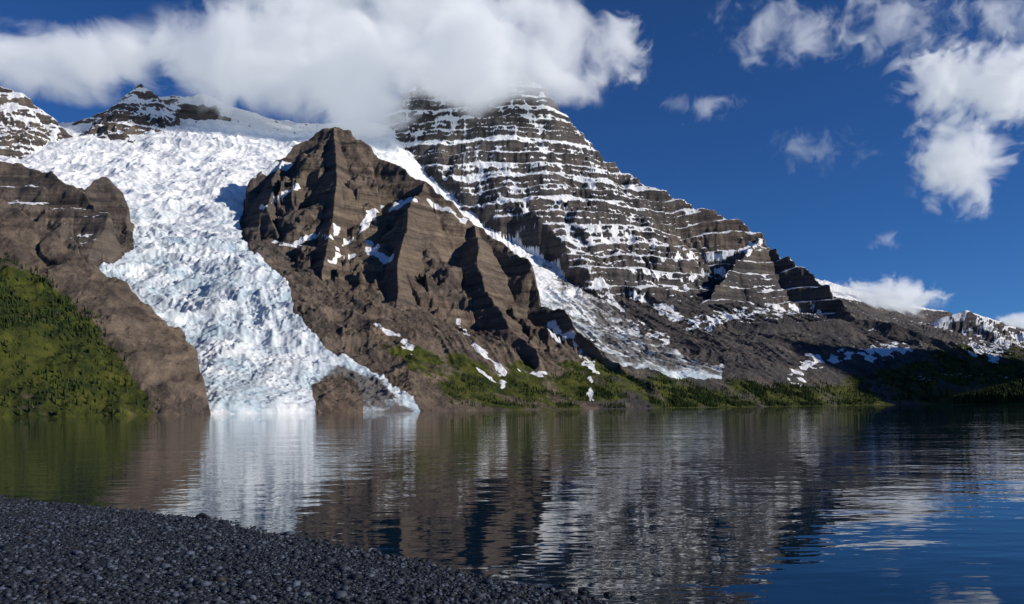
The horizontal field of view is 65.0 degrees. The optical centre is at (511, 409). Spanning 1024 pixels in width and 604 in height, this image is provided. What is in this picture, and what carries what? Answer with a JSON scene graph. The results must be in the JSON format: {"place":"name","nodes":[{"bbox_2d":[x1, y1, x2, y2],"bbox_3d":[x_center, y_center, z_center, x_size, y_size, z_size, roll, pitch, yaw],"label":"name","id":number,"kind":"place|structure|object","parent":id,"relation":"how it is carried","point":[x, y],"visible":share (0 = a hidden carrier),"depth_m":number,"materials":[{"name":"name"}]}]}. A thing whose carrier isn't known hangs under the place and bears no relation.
{"place":"outdoors","nodes":[
{"label":"outdoors","id":0,"kind":"place"},
{"bbox_2d":[0,494,610,603],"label":"beach","id":1,"kind":"structure","parent":0,"point":[257,590],"depth_m":9.58,"materials":[{"name":"grey gravel"}]},
{"bbox_2d":[196,513,208,518],"bbox_3d":[-5.891,2.048,15.302,0.264,0.160,0.204,-1,0,-12],"label":"rock","id":2,"kind":"object","parent":1,"relation":"on","point":[201,515],"visible":0.66,"depth_m":15.22,"materials":[{"name":"stone"}]},
{"bbox_2d":[558,582,567,585],"bbox_3d":[0.578,1.983,9.102,0.106,0.067,0.079,-1,0,-18],"label":"rock","id":3,"kind":"object","parent":1,"relation":"on","point":[563,584],"visible":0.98,"depth_m":9.07,"materials":[{"name":"stone"}]},
{"bbox_2d":[578,588,588,592],"bbox_3d":[0.779,1.978,8.746,0.128,0.077,0.102,-1,0,0],"label":"rock","id":4,"kind":"object","parent":1,"relation":"on","point":[583,590],"visible":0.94,"depth_m":8.72,"materials":[{"name":"stone"}]},
{"bbox_2d":[603,592,612,595],"bbox_3d":[1.027,1.977,8.596,0.102,0.061,0.076,-1,0,0],"label":"rock","id":5,"kind":"object","parent":1,"relation":"on","point":[608,594],"visible":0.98,"depth_m":8.58,"materials":[{"name":"stone"}]},
{"bbox_2d":[0,57,1023,417],"bbox_3d":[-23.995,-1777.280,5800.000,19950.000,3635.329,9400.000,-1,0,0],"label":"mountain terrain","id":6,"kind":"structure","parent":0,"point":[422,293],"depth_m":3766.60,"materials":[{"name":"brown stone"}]},
{"bbox_2d":[0,121,723,413],"bbox_3d":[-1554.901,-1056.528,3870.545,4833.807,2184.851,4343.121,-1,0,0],"label":"glacier","id":7,"kind":"object","parent":6,"relation":"on","point":[204,278],"visible":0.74,"depth_m":3250.21,"materials":[{"name":"white ice"}]},
{"bbox_2d":[0,252,1023,415],"bbox_3d":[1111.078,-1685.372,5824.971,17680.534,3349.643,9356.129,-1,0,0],"label":"conifer forest","id":8,"kind":"object","parent":6,"relation":"on","point":[1010,392],"visible":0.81,"depth_m":2412.50,"materials":[{"name":"green plant"}]},
{"bbox_2d":[0,404,1023,603],"bbox_3d":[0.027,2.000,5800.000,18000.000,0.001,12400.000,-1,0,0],"label":"lake","id":9,"kind":"structure","parent":0,"point":[888,504],"depth_m":20.38,"materials":[{"name":"blue liquid"}]},
{"bbox_2d":[0,0,1023,327],"label":"sky","id":10,"kind":"structure","parent":0,"point":[877,146],"materials":[{"name":"blue"}]}
]}

